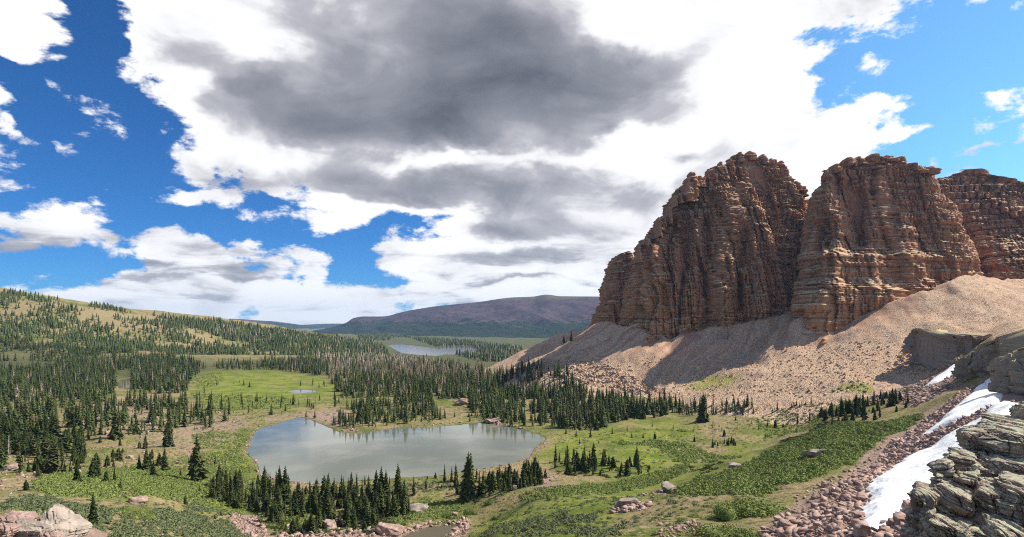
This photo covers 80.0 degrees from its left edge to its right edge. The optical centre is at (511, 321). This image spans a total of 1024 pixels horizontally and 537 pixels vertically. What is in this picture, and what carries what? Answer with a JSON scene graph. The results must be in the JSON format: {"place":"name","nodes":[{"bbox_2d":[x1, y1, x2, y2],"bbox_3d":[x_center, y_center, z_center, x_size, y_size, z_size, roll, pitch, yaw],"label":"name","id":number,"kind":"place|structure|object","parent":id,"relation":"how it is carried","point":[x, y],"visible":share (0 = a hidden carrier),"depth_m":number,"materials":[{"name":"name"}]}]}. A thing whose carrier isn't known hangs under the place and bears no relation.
{"place":"outdoors","nodes":[
{"label":"outdoors","id":0,"kind":"place"},
{"bbox_2d":[117,380,130,387],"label":"pond","id":1,"kind":"structure","parent":0,"point":[124,384],"depth_m":609.21,"materials":[{"name":"grey liquid"}]},
{"bbox_2d":[231,319,325,328],"bbox_3d":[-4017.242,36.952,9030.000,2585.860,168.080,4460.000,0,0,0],"label":"hills","id":2,"kind":"structure","parent":0,"point":[291,326],"depth_m":8972.04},
{"bbox_2d":[307,324,340,327],"bbox_3d":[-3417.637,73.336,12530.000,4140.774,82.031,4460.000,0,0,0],"label":"hills","id":3,"kind":"structure","parent":0,"point":[325,325],"depth_m":11880.56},
{"bbox_2d":[248,418,545,483],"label":"lake","id":4,"kind":"structure","parent":0,"point":[302,450],"depth_m":296.71,"materials":[{"name":"liquid"}]},
{"bbox_2d":[404,526,456,536],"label":"pond","id":5,"kind":"structure","parent":0,"point":[437,531],"depth_m":180.30,"materials":[{"name":"brown liquid"}]},
{"bbox_2d":[388,344,478,355],"bbox_3d":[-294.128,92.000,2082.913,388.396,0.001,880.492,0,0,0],"label":"lake","id":6,"kind":"structure","parent":0,"point":[413,349],"depth_m":2041.36,"materials":[{"name":"grey"}]},
{"bbox_2d":[311,295,599,338],"bbox_3d":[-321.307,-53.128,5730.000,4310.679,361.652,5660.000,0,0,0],"label":"mountain","id":7,"kind":"structure","parent":0,"point":[544,316],"depth_m":4887.67,"materials":[{"name":"stone"}]},
{"bbox_2d":[0,274,1023,536],"bbox_3d":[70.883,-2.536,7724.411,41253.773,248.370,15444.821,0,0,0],"label":"terrain","id":8,"kind":"structure","parent":0,"point":[976,304],"depth_m":418.46,"materials":[{"name":"plant"}]},
{"bbox_2d":[0,443,7,468],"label":"conifer tree","id":9,"kind":"object","parent":8,"relation":"on","point":[3,459],"visible":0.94,"depth_m":204.56,"materials":[{"name":"green plant"}]},
{"bbox_2d":[2,423,12,443],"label":"conifer tree","id":10,"kind":"object","parent":8,"relation":"on","point":[7,430],"visible":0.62,"depth_m":286.91,"materials":[{"name":"green plant"}]},
{"bbox_2d":[0,522,20,536],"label":"boulder","id":11,"kind":"object","parent":8,"relation":"on","point":[9,529],"visible":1,"depth_m":55.33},
{"bbox_2d":[2,463,18,470],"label":"boulder","id":12,"kind":"object","parent":8,"relation":"on","point":[11,467],"visible":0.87,"depth_m":203.99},
{"bbox_2d":[0,510,39,523],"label":"boulder","id":13,"kind":"object","parent":8,"relation":"on","point":[11,516],"visible":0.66,"depth_m":62.78,"materials":[{"name":"stone"}]},
{"bbox_2d":[14,439,25,467],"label":"conifer tree","id":14,"kind":"object","parent":8,"relation":"on","point":[19,456],"visible":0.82,"depth_m":212.12,"materials":[{"name":"green plant"}]},
{"bbox_2d":[15,432,26,454],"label":"conifer tree","id":15,"kind":"object","parent":8,"relation":"on","point":[22,443],"visible":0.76,"depth_m":248.99,"materials":[{"name":"green plant"}]},
{"bbox_2d":[17,403,28,426],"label":"conifer tree","id":16,"kind":"object","parent":8,"relation":"on","point":[22,411],"visible":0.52,"depth_m":353.26,"materials":[{"name":"green plant"}]},
{"bbox_2d":[26,434,37,455],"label":"conifer tree","id":17,"kind":"object","parent":8,"relation":"on","point":[32,448],"visible":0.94,"depth_m":247.81,"materials":[{"name":"green plant"}]},
{"bbox_2d":[12,518,55,536],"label":"boulder","id":18,"kind":"object","parent":8,"relation":"on","point":[29,527],"visible":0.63,"depth_m":57.38,"materials":[{"name":"grey stone"}]},
{"bbox_2d":[33,420,40,436],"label":"conifer tree","id":19,"kind":"object","parent":8,"relation":"on","point":[36,429],"visible":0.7,"depth_m":316.90,"materials":[{"name":"green plant"}]},
{"bbox_2d":[35,437,42,464],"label":"conifer tree","id":20,"kind":"object","parent":8,"relation":"on","point":[38,456],"visible":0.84,"depth_m":227.95,"materials":[{"name":"green plant"}]},
{"bbox_2d":[36,436,50,458],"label":"conifer tree","id":21,"kind":"object","parent":8,"relation":"on","point":[44,446],"visible":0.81,"depth_m":243.31,"materials":[{"name":"green plant"}]},
{"bbox_2d":[45,398,52,417],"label":"conifer tree","id":22,"kind":"object","parent":8,"relation":"on","point":[48,407],"visible":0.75,"depth_m":401.70,"materials":[{"name":"green plant"}]},
{"bbox_2d":[38,531,63,536],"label":"boulder","id":23,"kind":"object","parent":8,"relation":"on","point":[53,534],"visible":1,"depth_m":55.29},
{"bbox_2d":[44,441,64,473],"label":"conifer tree","id":24,"kind":"object","parent":8,"relation":"on","point":[53,464],"visible":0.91,"depth_m":197.78,"materials":[{"name":"green plant"}]},
{"bbox_2d":[37,503,92,536],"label":"boulder","id":25,"kind":"object","parent":8,"relation":"on","point":[68,522],"visible":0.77,"depth_m":60.86,"materials":[{"name":"grey stone"}]},
{"bbox_2d":[59,431,72,453],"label":"conifer tree","id":26,"kind":"object","parent":8,"relation":"on","point":[66,443],"visible":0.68,"depth_m":270.76,"materials":[{"name":"green plant"}]},
{"bbox_2d":[65,406,74,427],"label":"conifer tree","id":27,"kind":"object","parent":8,"relation":"on","point":[70,420],"visible":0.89,"depth_m":360.78,"materials":[{"name":"green plant"}]},
{"bbox_2d":[71,404,80,426],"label":"conifer tree","id":28,"kind":"object","parent":8,"relation":"on","point":[77,416],"visible":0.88,"depth_m":362.08,"materials":[{"name":"green plant"}]},
{"bbox_2d":[74,437,82,456],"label":"conifer tree","id":29,"kind":"object","parent":8,"relation":"on","point":[78,444],"visible":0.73,"depth_m":259.00,"materials":[{"name":"green plant"}]},
{"bbox_2d":[86,493,99,524],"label":"conifer tree","id":30,"kind":"object","parent":8,"relation":"on","point":[93,515],"visible":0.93,"depth_m":86.53,"materials":[{"name":"green plant"}]},
{"bbox_2d":[107,409,123,440],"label":"conifer tree","id":31,"kind":"object","parent":8,"relation":"on","point":[116,433],"visible":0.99,"depth_m":316.11,"materials":[{"name":"green plant"}]},
{"bbox_2d":[109,504,135,512],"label":"willow bush","id":32,"kind":"object","parent":8,"relation":"on","point":[125,508],"visible":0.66,"depth_m":103.99,"materials":[{"name":"green plant"}]},
{"bbox_2d":[118,508,148,518],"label":"willow bush","id":33,"kind":"object","parent":8,"relation":"on","point":[140,513],"visible":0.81,"depth_m":100.65,"materials":[{"name":"green plant"}]},
{"bbox_2d":[131,415,140,434],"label":"conifer tree","id":34,"kind":"object","parent":8,"relation":"on","point":[136,429],"visible":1,"depth_m":330.62,"materials":[{"name":"green plant"}]},
{"bbox_2d":[128,496,147,504],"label":"boulder","id":35,"kind":"object","parent":8,"relation":"on","point":[140,500],"visible":0.88,"depth_m":154.01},
{"bbox_2d":[140,447,150,470],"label":"conifer tree","id":36,"kind":"object","parent":8,"relation":"on","point":[146,464],"visible":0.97,"depth_m":227.34,"materials":[{"name":"green plant"}]},
{"bbox_2d":[147,403,156,422],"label":"conifer tree","id":37,"kind":"object","parent":8,"relation":"on","point":[149,419],"visible":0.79,"depth_m":379.22,"materials":[{"name":"green plant"}]},
{"bbox_2d":[160,446,170,470],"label":"conifer tree","id":38,"kind":"object","parent":8,"relation":"on","point":[164,464],"visible":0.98,"depth_m":234.48,"materials":[{"name":"green plant"}]},
{"bbox_2d":[161,424,171,446],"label":"conifer tree","id":39,"kind":"object","parent":8,"relation":"on","point":[166,435],"visible":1,"depth_m":297.42,"materials":[{"name":"green plant"}]},
{"bbox_2d":[167,423,175,446],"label":"conifer tree","id":40,"kind":"object","parent":8,"relation":"on","point":[171,436],"visible":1,"depth_m":298.91,"materials":[{"name":"green plant"}]},
{"bbox_2d":[186,433,210,480],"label":"conifer tree","id":41,"kind":"object","parent":8,"relation":"on","point":[197,471],"visible":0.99,"depth_m":222.62,"materials":[{"name":"green plant"}]},
{"bbox_2d":[215,476,221,498],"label":"conifer tree","id":42,"kind":"object","parent":8,"relation":"on","point":[218,488],"visible":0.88,"depth_m":203.29,"materials":[{"name":"green plant"}]},
{"bbox_2d":[226,480,238,500],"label":"conifer tree","id":43,"kind":"object","parent":8,"relation":"on","point":[231,489],"visible":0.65,"depth_m":202.18,"materials":[{"name":"green plant"}]},
{"bbox_2d":[259,465,266,490],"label":"conifer tree","id":44,"kind":"object","parent":8,"relation":"on","point":[263,478],"visible":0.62,"depth_m":220.81,"materials":[{"name":"green plant"}]},
{"bbox_2d":[261,490,270,511],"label":"conifer tree","id":45,"kind":"object","parent":8,"relation":"on","point":[265,501],"visible":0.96,"depth_m":198.51,"materials":[{"name":"green plant"}]},
{"bbox_2d":[273,497,278,521],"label":"conifer tree","id":46,"kind":"object","parent":8,"relation":"on","point":[276,512],"visible":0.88,"depth_m":184.66,"materials":[{"name":"green plant"}]},
{"bbox_2d":[276,485,282,511],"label":"conifer tree","id":47,"kind":"object","parent":8,"relation":"on","point":[280,506],"visible":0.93,"depth_m":197.25,"materials":[{"name":"green plant"}]},
{"bbox_2d":[283,480,290,504],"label":"conifer tree","id":48,"kind":"object","parent":8,"relation":"on","point":[287,496],"visible":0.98,"depth_m":206.82,"materials":[{"name":"green plant"}]},
{"bbox_2d":[282,466,291,496],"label":"conifer tree","id":49,"kind":"object","parent":8,"relation":"on","point":[285,478],"visible":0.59,"depth_m":211.12,"materials":[{"name":"green plant"}]},
{"bbox_2d":[288,517,297,533],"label":"conifer tree","id":50,"kind":"object","parent":8,"relation":"on","point":[293,527],"visible":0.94,"depth_m":170.44,"materials":[{"name":"green plant"}]},
{"bbox_2d":[289,489,300,515],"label":"conifer tree","id":51,"kind":"object","parent":8,"relation":"on","point":[295,505],"visible":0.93,"depth_m":196.81,"materials":[{"name":"green plant"}]},
{"bbox_2d":[300,492,306,517],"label":"conifer tree","id":52,"kind":"object","parent":8,"relation":"on","point":[303,512],"visible":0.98,"depth_m":194.39,"materials":[{"name":"green plant"}]},
{"bbox_2d":[304,513,317,532],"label":"conifer tree","id":53,"kind":"object","parent":8,"relation":"on","point":[311,524],"visible":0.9,"depth_m":173.58,"materials":[{"name":"green plant"}]},
{"bbox_2d":[314,509,323,528],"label":"conifer tree","id":54,"kind":"object","parent":8,"relation":"on","point":[320,521],"visible":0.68,"depth_m":178.82,"materials":[{"name":"green plant"}]},
{"bbox_2d":[318,475,326,502],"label":"conifer tree","id":55,"kind":"object","parent":8,"relation":"on","point":[323,486],"visible":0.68,"depth_m":209.75,"materials":[{"name":"green plant"}]},
{"bbox_2d":[321,494,335,517],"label":"conifer tree","id":56,"kind":"object","parent":8,"relation":"on","point":[325,507],"visible":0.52,"depth_m":191.25,"materials":[{"name":"green plant"}]},
{"bbox_2d":[322,483,335,508],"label":"conifer tree","id":57,"kind":"object","parent":8,"relation":"on","point":[327,490],"visible":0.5,"depth_m":204.88,"materials":[{"name":"green plant"}]},
{"bbox_2d":[323,519,336,529],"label":"boulder","id":58,"kind":"object","parent":8,"relation":"on","point":[329,524],"visible":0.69,"depth_m":178.87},
{"bbox_2d":[342,497,350,519],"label":"conifer tree","id":59,"kind":"object","parent":8,"relation":"on","point":[347,504],"visible":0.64,"depth_m":191.23,"materials":[{"name":"green plant"}]},
{"bbox_2d":[359,496,371,519],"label":"conifer tree","id":60,"kind":"object","parent":8,"relation":"on","point":[366,502],"visible":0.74,"depth_m":191.34,"materials":[{"name":"green plant"}]},
{"bbox_2d":[366,475,371,499],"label":"conifer tree","id":61,"kind":"object","parent":8,"relation":"on","point":[368,491],"visible":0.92,"depth_m":213.41,"materials":[{"name":"green plant"}]},
{"bbox_2d":[370,508,377,524],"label":"conifer tree","id":62,"kind":"object","parent":8,"relation":"on","point":[373,519],"visible":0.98,"depth_m":184.51,"materials":[{"name":"green plant"}]},
{"bbox_2d":[371,470,380,495],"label":"conifer tree","id":63,"kind":"object","parent":8,"relation":"on","point":[375,482],"visible":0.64,"depth_m":215.12,"materials":[{"name":"green plant"}]},
{"bbox_2d":[377,482,385,508],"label":"conifer tree","id":64,"kind":"object","parent":8,"relation":"on","point":[382,493],"visible":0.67,"depth_m":201.61,"materials":[{"name":"green plant"}]},
{"bbox_2d":[384,472,390,496],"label":"conifer tree","id":65,"kind":"object","parent":8,"relation":"on","point":[386,484],"visible":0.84,"depth_m":216.48,"materials":[{"name":"green plant"}]},
{"bbox_2d":[373,522,404,536],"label":"boulder","id":66,"kind":"object","parent":8,"relation":"on","point":[389,529],"visible":1,"depth_m":177.19,"materials":[{"name":"stone"}]},
{"bbox_2d":[392,495,399,516],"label":"conifer tree","id":67,"kind":"object","parent":8,"relation":"on","point":[395,511],"visible":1,"depth_m":193.37,"materials":[{"name":"green plant"}]},
{"bbox_2d":[393,464,403,493],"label":"conifer tree","id":68,"kind":"object","parent":8,"relation":"on","point":[397,478],"visible":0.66,"depth_m":219.17,"materials":[{"name":"green plant"}]},
{"bbox_2d":[396,481,402,501],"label":"conifer tree","id":69,"kind":"object","parent":8,"relation":"on","point":[399,490],"visible":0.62,"depth_m":210.34,"materials":[{"name":"green plant"}]},
{"bbox_2d":[399,486,410,511],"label":"conifer tree","id":70,"kind":"object","parent":8,"relation":"on","point":[404,494],"visible":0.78,"depth_m":197.99,"materials":[{"name":"green plant"}]},
{"bbox_2d":[0,420,836,536],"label":"dwarf spruce mat","id":71,"kind":"object","parent":8,"relation":"on","point":[476,500],"visible":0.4,"depth_m":205.30,"materials":[{"name":"plant"}]},
{"bbox_2d":[410,503,428,512],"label":"boulder","id":72,"kind":"object","parent":8,"relation":"on","point":[415,507],"visible":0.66,"depth_m":198.98,"materials":[{"name":"grey stone"}]},
{"bbox_2d":[0,384,867,536],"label":"willow cover","id":73,"kind":"object","parent":8,"relation":"on","point":[188,519],"visible":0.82,"depth_m":110.73,"materials":[{"name":"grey plant"}]},
{"bbox_2d":[0,287,909,531],"bbox_3d":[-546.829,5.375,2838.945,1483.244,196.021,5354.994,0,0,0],"label":"conifer forest","id":74,"kind":"object","parent":8,"relation":"on","point":[84,375],"visible":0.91,"depth_m":557.56,"materials":[{"name":"plant"}]},
{"bbox_2d":[454,398,467,404],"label":"boulder","id":75,"kind":"object","parent":8,"relation":"on","point":[461,401],"visible":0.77,"depth_m":447.32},
{"bbox_2d":[0,371,924,533],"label":"willow thicket","id":76,"kind":"object","parent":8,"relation":"on","point":[792,468],"visible":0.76,"depth_m":193.09,"materials":[{"name":"green plant"}]},
{"bbox_2d":[457,451,476,502],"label":"conifer tree","id":77,"kind":"object","parent":8,"relation":"on","point":[463,484],"visible":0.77,"depth_m":209.18,"materials":[{"name":"green plant"}]},
{"bbox_2d":[463,453,476,502],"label":"conifer tree","id":78,"kind":"object","parent":8,"relation":"on","point":[471,489],"visible":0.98,"depth_m":207.97,"materials":[{"name":"green plant"}]},
{"bbox_2d":[478,472,485,494],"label":"conifer tree","id":79,"kind":"object","parent":8,"relation":"on","point":[482,488],"visible":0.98,"depth_m":208.14,"materials":[{"name":"green plant"}]},
{"bbox_2d":[486,471,497,491],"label":"conifer tree","id":80,"kind":"object","parent":8,"relation":"on","point":[492,479],"visible":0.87,"depth_m":209.09,"materials":[{"name":"green plant"}]},
{"bbox_2d":[0,371,1015,536],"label":"rubble","id":81,"kind":"object","parent":8,"relation":"on","point":[916,439],"visible":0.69,"depth_m":135.89,"materials":[{"name":"stone"}]},
{"bbox_2d":[518,469,527,486],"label":"conifer tree","id":82,"kind":"object","parent":8,"relation":"on","point":[524,478],"visible":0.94,"depth_m":207.48,"materials":[{"name":"green plant"}]},
{"bbox_2d":[573,450,581,470],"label":"conifer tree","id":83,"kind":"object","parent":8,"relation":"on","point":[578,461],"visible":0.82,"depth_m":245.73,"materials":[{"name":"green plant"}]},
{"bbox_2d":[614,497,638,507],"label":"boulder","id":84,"kind":"object","parent":8,"relation":"on","point":[621,501],"visible":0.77,"depth_m":117.91,"materials":[{"name":"grey stone"}]},
{"bbox_2d":[623,458,630,475],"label":"conifer tree","id":85,"kind":"object","parent":8,"relation":"on","point":[627,470],"visible":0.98,"depth_m":231.79,"materials":[{"name":"green plant"}]},
{"bbox_2d":[635,403,642,418],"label":"conifer tree","id":86,"kind":"object","parent":8,"relation":"on","point":[638,413],"visible":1,"depth_m":393.02,"materials":[{"name":"green plant"}]},
{"bbox_2d":[661,481,676,491],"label":"boulder","id":87,"kind":"object","parent":8,"relation":"on","point":[665,485],"visible":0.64,"depth_m":141.12,"materials":[{"name":"grey stone"}]},
{"bbox_2d":[590,151,808,342],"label":"butte","id":88,"kind":"object","parent":8,"relation":"on","point":[719,244],"visible":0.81,"depth_m":598.54,"materials":[{"name":"red stone"}]},
{"bbox_2d":[696,395,709,422],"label":"conifer tree","id":89,"kind":"object","parent":8,"relation":"on","point":[703,416],"visible":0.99,"depth_m":368.71,"materials":[{"name":"green plant"}]},
{"bbox_2d":[688,522,749,536],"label":"willow bush","id":90,"kind":"object","parent":8,"relation":"on","point":[704,531],"visible":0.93,"depth_m":77.51,"materials":[{"name":"green plant"}]},
{"bbox_2d":[717,330,728,338],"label":"boulder","id":91,"kind":"object","parent":8,"relation":"on","point":[723,334],"visible":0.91,"depth_m":539.85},
{"bbox_2d":[707,500,757,520],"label":"willow bush","id":92,"kind":"object","parent":8,"relation":"on","point":[724,511],"visible":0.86,"depth_m":93.35,"materials":[{"name":"green plant"}]},
{"bbox_2d":[504,341,965,399],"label":"scree","id":93,"kind":"structure","parent":8,"relation":"on","point":[898,368],"depth_m":482.11,"materials":[{"name":"stone"}]},
{"bbox_2d":[716,523,761,536],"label":"willow bush","id":94,"kind":"object","parent":8,"relation":"on","point":[747,533],"visible":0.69,"depth_m":76.64,"materials":[{"name":"green plant"}]},
{"bbox_2d":[731,495,793,517],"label":"willow bush","id":95,"kind":"object","parent":8,"relation":"on","point":[761,508],"visible":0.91,"depth_m":94.10,"materials":[{"name":"green plant"}]},
{"bbox_2d":[777,519,793,528],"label":"boulder","id":96,"kind":"object","parent":8,"relation":"on","point":[783,522],"visible":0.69,"depth_m":80.11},
{"bbox_2d":[801,449,825,456],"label":"boulder","id":97,"kind":"object","parent":8,"relation":"on","point":[811,452],"visible":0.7,"depth_m":157.04,"materials":[{"name":"grey stone"}]},
{"bbox_2d":[837,399,845,415],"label":"conifer tree","id":98,"kind":"object","parent":8,"relation":"on","point":[842,411],"visible":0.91,"depth_m":273.13,"materials":[{"name":"green plant"}]},
{"bbox_2d":[852,522,871,536],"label":"boulder","id":99,"kind":"object","parent":8,"relation":"on","point":[861,529],"visible":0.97,"depth_m":61.17,"materials":[{"name":"stone"}]},
{"bbox_2d":[789,153,983,344],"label":"butte","id":100,"kind":"object","parent":8,"relation":"on","point":[877,230],"visible":0.83,"depth_m":540.59,"materials":[{"name":"red stone"}]},
{"bbox_2d":[892,513,905,524],"bbox_3d":[38.161,19.350,59.386,1.834,1.242,1.912,0,0,11],"label":"boulder","id":101,"kind":"object","parent":8,"relation":"on","point":[897,518],"visible":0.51,"depth_m":59.36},
{"bbox_2d":[901,500,910,509],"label":"boulder","id":102,"kind":"object","parent":8,"relation":"on","point":[905,504],"visible":0.48,"depth_m":68.71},
{"bbox_2d":[851,401,1017,531],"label":"snow patch","id":103,"kind":"object","parent":8,"relation":"on","point":[890,489],"visible":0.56,"depth_m":96.76,"materials":[{"name":"snow"}]},
{"bbox_2d":[924,364,954,386],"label":"snow patch","id":104,"kind":"object","parent":8,"relation":"on","point":[940,377],"visible":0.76,"depth_m":297.02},
{"bbox_2d":[899,401,1023,536],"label":"rock outcrop","id":105,"kind":"object","parent":8,"relation":"on","point":[974,487],"visible":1,"depth_m":16.92,"materials":[{"name":"stone"}]},
{"bbox_2d":[923,377,1003,434],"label":"snow patch","id":106,"kind":"object","parent":8,"relation":"on","point":[980,396],"visible":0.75,"depth_m":168.49,"materials":[{"name":"snow"}]},
{"bbox_2d":[937,168,1023,279],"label":"butte","id":107,"kind":"object","parent":8,"relation":"on","point":[989,205],"visible":0.47,"depth_m":659.42,"materials":[{"name":"red stone"}]},
{"bbox_2d":[0,0,1023,324],"label":"sky","id":108,"kind":"structure","parent":0,"point":[301,162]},
{"bbox_2d":[901,328,991,370],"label":"cliff","id":109,"kind":"structure","parent":0,"point":[934,350],"depth_m":373.27,"materials":[{"name":"stone"}]},
{"bbox_2d":[947,329,1023,394],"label":"cliff","id":110,"kind":"structure","parent":0,"point":[1000,359],"depth_m":213.66,"materials":[{"name":"stone"}]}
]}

